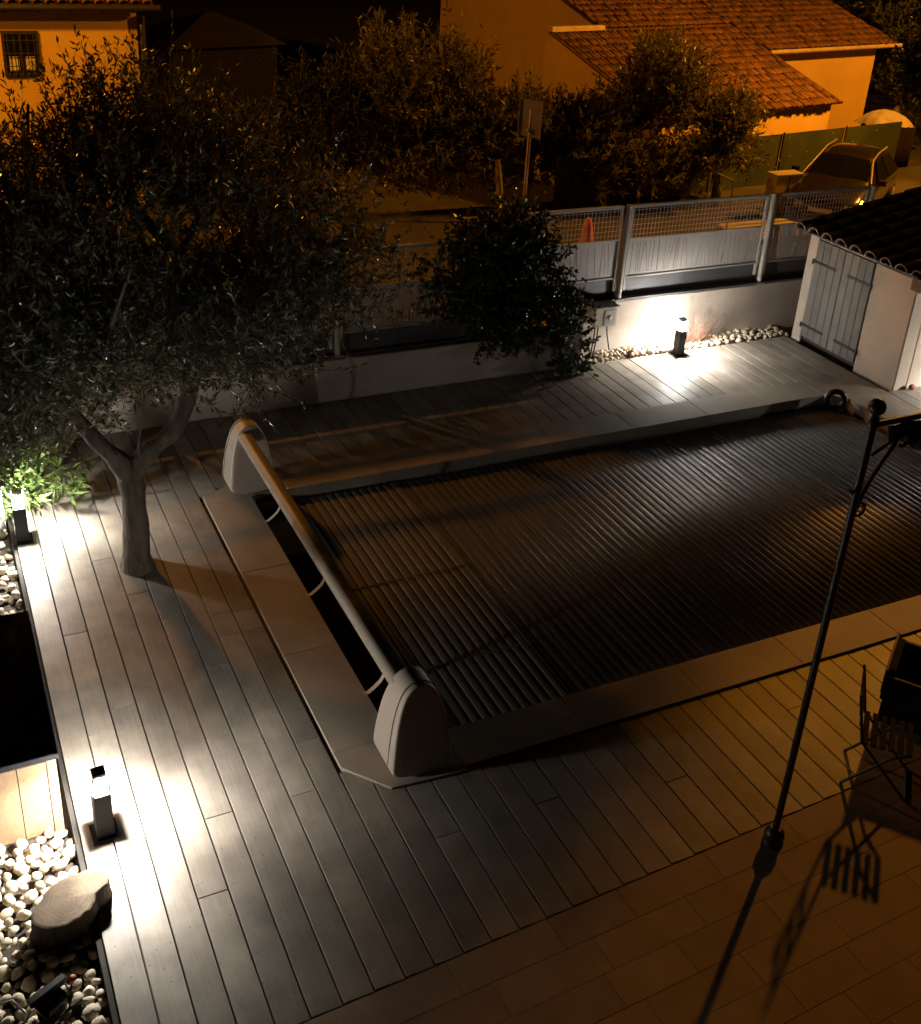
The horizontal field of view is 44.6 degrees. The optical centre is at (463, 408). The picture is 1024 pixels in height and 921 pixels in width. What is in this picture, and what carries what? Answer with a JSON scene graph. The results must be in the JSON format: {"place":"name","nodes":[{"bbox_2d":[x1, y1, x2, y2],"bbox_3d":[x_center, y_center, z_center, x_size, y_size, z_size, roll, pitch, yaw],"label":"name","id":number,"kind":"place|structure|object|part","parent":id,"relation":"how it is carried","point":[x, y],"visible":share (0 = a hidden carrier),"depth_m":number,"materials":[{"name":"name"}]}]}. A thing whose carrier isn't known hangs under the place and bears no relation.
{"place":"outdoors","nodes":[
{"label":"outdoors","id":0,"kind":"place"},
{"bbox_2d":[2,378,84,483],"bbox_3d":[-3.855,0.027,9.876,0.643,1.271,0.992,24,32,36],"label":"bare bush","id":1,"kind":"object","parent":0,"point":[68,443],"visible":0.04,"depth_m":10.07,"materials":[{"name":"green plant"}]},
{"bbox_2d":[0,521,111,1023],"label":"pebble bed","id":2,"kind":"object","parent":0,"point":[33,870],"visible":0.62,"depth_m":5.92,"materials":[{"name":"stone"}]},
{"bbox_2d":[0,485,6,533],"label":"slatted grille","id":3,"kind":"object","parent":2,"relation":"on","point":[2,525],"visible":0.81,"depth_m":9.16,"materials":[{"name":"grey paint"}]},
{"bbox_2d":[0,611,64,845],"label":"storage box","id":4,"kind":"object","parent":2,"relation":"on","point":[28,747],"visible":1,"depth_m":6.46,"materials":[{"name":"brown wood"}]},
{"bbox_2d":[0,973,81,1023],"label":"floodlight","id":5,"kind":"object","parent":2,"relation":"on","point":[49,1000],"visible":1,"depth_m":5.49,"materials":[{"name":"black plastic"}]},
{"bbox_2d":[0,430,100,522],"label":"leafy bush","id":6,"kind":"object","parent":2,"relation":"on","point":[8,501],"visible":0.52,"depth_m":9.37,"materials":[{"name":"green plant"}]},
{"bbox_2d":[27,869,112,952],"bbox_3d":[-2.078,2.641,5.946,0.449,0.204,0.327,-52,60,-60],"label":"tree stump","id":7,"kind":"object","parent":2,"relation":"on","point":[65,911],"visible":0.97,"depth_m":5.87,"materials":[{"name":"brown wood"}]},
{"bbox_2d":[69,974,75,984],"bbox_3d":[-1.943,2.836,5.572,0.032,0.054,0.032,3,35,-29],"label":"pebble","id":8,"kind":"object","parent":2,"relation":"on","point":[72,978],"visible":1,"depth_m":5.56,"materials":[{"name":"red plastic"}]},
{"bbox_2d":[0,0,160,209],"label":"house","id":9,"kind":"structure","parent":0,"point":[31,29],"depth_m":18.33,"materials":[{"name":"paint"}]},
{"bbox_2d":[0,31,41,75],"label":"window","id":10,"kind":"structure","parent":9,"relation":"in","point":[11,41],"depth_m":18.10,"materials":[{"name":"black glass"}]},
{"bbox_2d":[0,335,920,1023],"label":"wooden deck","id":11,"kind":"structure","parent":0,"point":[262,859],"depth_m":7.06,"materials":[{"name":"grey wood"}]},
{"bbox_2d":[10,488,33,545],"bbox_3d":[-3.559,0.856,9.000,0.150,0.461,0.150,-8,28,-23],"label":"bollard light","id":12,"kind":"object","parent":11,"relation":"on","point":[23,536],"visible":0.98,"depth_m":8.98,"materials":[{"name":"metal"}]},
{"bbox_2d":[88,765,120,844],"bbox_3d":[-2.050,2.225,6.352,0.150,0.461,0.150,-10,29,-27],"label":"bollard light","id":13,"kind":"object","parent":11,"relation":"on","point":[103,828],"visible":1,"depth_m":6.33,"materials":[{"name":"metal"}]},
{"bbox_2d":[0,9,434,578],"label":"olive tree","id":14,"kind":"object","parent":11,"relation":"on","point":[268,274],"visible":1,"depth_m":7.58,"materials":[{"name":"green plant"}]},
{"bbox_2d":[203,378,920,789],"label":"pool coping","id":15,"kind":"object","parent":11,"relation":"on","point":[343,712],"visible":0.84,"depth_m":8.50,"materials":[{"name":"stone"}]},
{"bbox_2d":[223,417,449,777],"bbox_3d":[-1.107,1.156,8.442,0.427,0.646,4.008,-9,28,-24],"label":"cover reel","id":16,"kind":"object","parent":15,"relation":"on","point":[411,734],"visible":0.99,"depth_m":7.09,"materials":[{"name":"beige plastic"}]},
{"bbox_2d":[542,310,583,368],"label":"wall pillar","id":17,"kind":"structure","parent":11,"relation":"on","point":[576,339],"depth_m":12.74,"materials":[{"name":"grey paint"}]},
{"bbox_2d":[669,317,688,356],"bbox_3d":[2.588,-0.862,13.385,0.150,0.461,0.150,-9,29,-25],"label":"bollard light","id":18,"kind":"object","parent":11,"relation":"on","point":[679,341],"visible":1,"depth_m":13.37,"materials":[{"name":"metal"}]},
{"bbox_2d":[791,186,920,391],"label":"shed","id":19,"kind":"structure","parent":11,"relation":"on","point":[862,274],"depth_m":13.19,"materials":[{"name":"white paint"}]},
{"bbox_2d":[878,632,920,735],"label":"wicker armchair","id":20,"kind":"object","parent":11,"relation":"on","point":[900,694],"visible":0.99,"depth_m":7.56,"materials":[{"name":"black wicker"}]},
{"bbox_2d":[908,384,915,389],"bbox_3d":[5.157,-0.248,12.903,0.094,0.072,0.049,-9,28,-24],"label":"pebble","id":21,"kind":"object","parent":11,"relation":"on","point":[911,386],"visible":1,"depth_m":12.88,"materials":[{"name":"red stone"}]},
{"bbox_2d":[15,0,920,232],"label":"ground","id":22,"kind":"structure","parent":0,"point":[310,27],"depth_m":39.42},
{"bbox_2d":[137,11,287,127],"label":"outbuilding","id":23,"kind":"structure","parent":22,"relation":"on","point":[222,40],"depth_m":25.65,"materials":[{"name":"tile"}]},
{"bbox_2d":[0,325,564,444],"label":"planter wall","id":24,"kind":"structure","parent":22,"relation":"on","point":[409,368],"depth_m":11.81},
{"bbox_2d":[3,237,527,390],"bbox_3d":[-3.119,-0.789,10.650,8.550,1.134,0.150,-9,28,-24],"label":"metal fence","id":25,"kind":"object","parent":24,"relation":"on","point":[408,333],"visible":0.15,"depth_m":11.81,"materials":[{"name":"grey metal"}]},
{"bbox_2d":[398,185,600,378],"bbox_3d":[0.442,-1.251,12.173,2.443,2.296,1.270,-9,28,-24],"label":"creeper bush","id":26,"kind":"object","parent":24,"relation":"on","point":[515,309],"visible":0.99,"depth_m":11.93,"materials":[{"name":"green plant"}]},
{"bbox_2d":[575,279,802,353],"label":"retaining wall","id":27,"kind":"structure","parent":22,"relation":"on","point":[645,320],"depth_m":13.89,"materials":[{"name":"white paint"}]},
{"bbox_2d":[588,300,620,355],"bbox_3d":[1.793,-0.898,13.316,0.704,0.765,0.206,-9,28,-24],"label":"meter box","id":28,"kind":"object","parent":27,"relation":"attached to","point":[606,313],"visible":0.78,"depth_m":13.09,"materials":[{"name":"plastic"}]},
{"bbox_2d":[604,310,615,324],"bbox_3d":[1.707,-1.063,13.103,0.144,0.181,0.005,-9,28,-24],"label":"cover window","id":29,"kind":"structure","parent":28,"relation":"in","point":[610,312],"depth_m":13.10,"materials":[{"name":"grey paint"}]},
{"bbox_2d":[462,185,876,312],"bbox_3d":[3.088,-2.028,13.675,7.035,1.147,0.210,-9,28,-24],"label":"metal fence","id":30,"kind":"object","parent":27,"relation":"on","point":[684,277],"visible":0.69,"depth_m":13.54,"materials":[{"name":"grey metal"}]},
{"bbox_2d":[830,0,920,125],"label":"dark tree","id":31,"kind":"object","parent":22,"relation":"on","point":[889,16],"visible":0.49,"depth_m":27.32,"materials":[{"name":"green plant"}]},
{"bbox_2d":[855,109,915,167],"bbox_3d":[8.832,-5.715,23.720,1.000,1.208,0.800,-9,28,-24],"label":"covered heap","id":32,"kind":"object","parent":22,"relation":"on","point":[904,143],"visible":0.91,"depth_m":23.44,"materials":[{"name":"fabric"}]},
{"bbox_2d":[20,166,920,354],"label":"street","id":33,"kind":"structure","parent":0,"point":[433,222],"depth_m":18.03,"materials":[{"name":"grey asphalt"}]},
{"bbox_2d":[90,43,402,220],"bbox_3d":[-3.264,-4.285,17.268,5.080,2.582,1.928,-9,28,-24],"label":"tree","id":34,"kind":"object","parent":33,"relation":"on","point":[307,119],"visible":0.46,"depth_m":17.42,"materials":[{"name":"green plant"}]},
{"bbox_2d":[321,0,563,219],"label":"oleander shrub","id":35,"kind":"object","parent":33,"relation":"on","point":[442,133],"visible":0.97,"depth_m":17.74,"materials":[{"name":"green plant"}]},
{"bbox_2d":[517,97,542,221],"bbox_3d":[0.716,-2.334,13.509,0.095,2.730,0.311,-21,35,-41],"label":"road sign","id":36,"kind":"object","parent":33,"relation":"on","point":[530,119],"visible":0.71,"depth_m":13.03,"materials":[{"name":"metal"}]},
{"bbox_2d":[479,61,626,199],"bbox_3d":[1.464,-4.600,18.715,2.839,2.365,2.084,-9,28,-24],"label":"oleander shrub","id":37,"kind":"object","parent":33,"relation":"on","point":[549,144],"visible":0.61,"depth_m":18.40,"materials":[{"name":"green plant"}]},
{"bbox_2d":[578,217,592,242],"bbox_3d":[1.875,-2.676,17.009,0.272,0.450,0.272,-9,28,-24],"label":"traffic cone","id":38,"kind":"object","parent":33,"relation":"on","point":[583,232],"visible":0.52,"depth_m":16.95,"materials":[{"name":"orange plastic"}]},
{"bbox_2d":[548,3,780,216],"bbox_3d":[3.481,-5.013,18.907,4.427,3.389,2.509,-9,28,-24],"label":"oleander tree","id":39,"kind":"object","parent":33,"relation":"on","point":[730,121],"visible":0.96,"depth_m":18.62,"materials":[{"name":"green plant"}]},
{"bbox_2d":[697,172,733,257],"bbox_3d":[3.772,-2.894,16.730,0.476,1.302,0.026,-9,28,-24],"label":"hoop barrier","id":40,"kind":"object","parent":33,"relation":"on","point":[721,175],"visible":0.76,"depth_m":16.60,"materials":[{"name":"metal"}]},
{"bbox_2d":[552,121,902,209],"bbox_3d":[5.229,-4.551,20.784,9.018,1.000,0.073,-13,30,-31],"label":"privacy fence","id":41,"kind":"object","parent":33,"relation":"on","point":[802,150],"visible":0.54,"depth_m":21.05,"materials":[{"name":"green metal"}]},
{"bbox_2d":[715,216,814,229],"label":"kerb","id":42,"kind":"structure","parent":33,"relation":"on","point":[756,222],"depth_m":18.50,"materials":[{"name":"concrete"}]},
{"bbox_2d":[761,170,804,218],"bbox_3d":[5.437,-3.657,19.160,0.580,0.760,0.280,-9,28,-24],"label":"street cabinet","id":43,"kind":"object","parent":33,"relation":"on","point":[781,181],"visible":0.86,"depth_m":19.00,"materials":[{"name":"concrete"}]},
{"bbox_2d":[786,138,897,216],"bbox_3d":[6.698,-4.012,19.715,1.598,1.070,3.133,17,29,26],"label":"parked car","id":44,"kind":"object","parent":33,"relation":"on","point":[840,165],"visible":0.72,"depth_m":19.11,"materials":[{"name":"paint"}]},
{"bbox_3d":[7.338,-4.217,19.541,0.180,0.324,1.443,17,29,26],"label":"side window","id":45,"kind":"part","parent":44,"relation":"part of","materials":[{"name":"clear glass"}]},
{"bbox_2d":[885,0,920,107],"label":"street tree","id":46,"kind":"object","parent":33,"relation":"on","point":[909,77],"visible":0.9,"depth_m":15.28,"materials":[{"name":"green plant"}]},
{"bbox_2d":[256,403,920,509],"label":"swimming pool","id":47,"kind":"structure","parent":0,"point":[267,505],"depth_m":11.29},
{"bbox_2d":[260,488,561,726],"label":"water","id":48,"kind":"structure","parent":47,"relation":"in","point":[358,656],"depth_m":8.76,"materials":[{"name":"liquid"}]},
{"bbox_2d":[295,406,920,728],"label":"pool cover","id":49,"kind":"object","parent":48,"relation":"on","point":[586,569],"visible":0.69,"depth_m":9.63,"materials":[{"name":"beige plastic"}]},
{"bbox_2d":[823,389,847,410],"bbox_3d":[4.135,-0.099,12.470,0.266,0.268,0.070,4,26,1],"label":"pool ring","id":50,"kind":"object","parent":49,"relation":"on","point":[830,394],"visible":1,"depth_m":12.44,"materials":[{"name":"black plastic"}]},
{"bbox_2d":[303,759,920,1023],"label":"terrace","id":51,"kind":"structure","parent":0,"point":[815,918],"depth_m":5.99,"materials":[{"name":"tile"}]},
{"bbox_2d":[762,398,920,849],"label":"pergola","id":52,"kind":"object","parent":51,"relation":"on","point":[773,837],"visible":1,"depth_m":5.80,"materials":[{"name":"black metal"}]},
{"bbox_2d":[886,420,920,450],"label":"canopy cloth","id":53,"kind":"object","parent":52,"relation":"hanging from","point":[914,443],"visible":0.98,"depth_m":5.62,"materials":[{"name":"black fabric"}]},
{"bbox_2d":[840,664,913,802],"bbox_3d":[2.653,2.046,7.076,0.423,0.713,0.338,13,27,18],"label":"garden chair","id":54,"kind":"object","parent":51,"relation":"on","point":[876,732],"visible":1,"depth_m":7.04,"materials":[{"name":"metal"}]},
{"bbox_2d":[437,0,902,184],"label":"tiled house","id":55,"kind":"structure","parent":0,"point":[809,64],"depth_m":24.35,"materials":[{"name":"ceramic"}]},
{"bbox_2d":[579,325,790,364],"bbox_3d":[2.653,-0.582,13.863,3.190,0.553,0.336,-9,28,-24],"label":"pebble bed","id":56,"kind":"object","parent":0,"point":[654,348],"visible":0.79,"depth_m":13.75,"materials":[{"name":"stone"}]},
{"bbox_2d":[625,346,633,357],"bbox_3d":[1.961,-0.672,13.317,0.097,0.155,0.095,16,28,24],"label":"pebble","id":57,"kind":"object","parent":56,"relation":"on","point":[628,353],"visible":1,"depth_m":13.32,"materials":[{"name":"brown stone"}]},
{"bbox_2d":[659,313,740,343],"bbox_3d":[2.922,-1.027,13.751,1.305,0.488,0.311,-9,28,-24],"label":"dry bush","id":58,"kind":"object","parent":56,"relation":"on","point":[696,336],"visible":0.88,"depth_m":13.78,"materials":[{"name":"brown plant"}]},
{"bbox_2d":[720,219,809,245],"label":"pavement","id":59,"kind":"structure","parent":0,"point":[751,225],"depth_m":18.21,"materials":[{"name":"concrete"}]}
]}

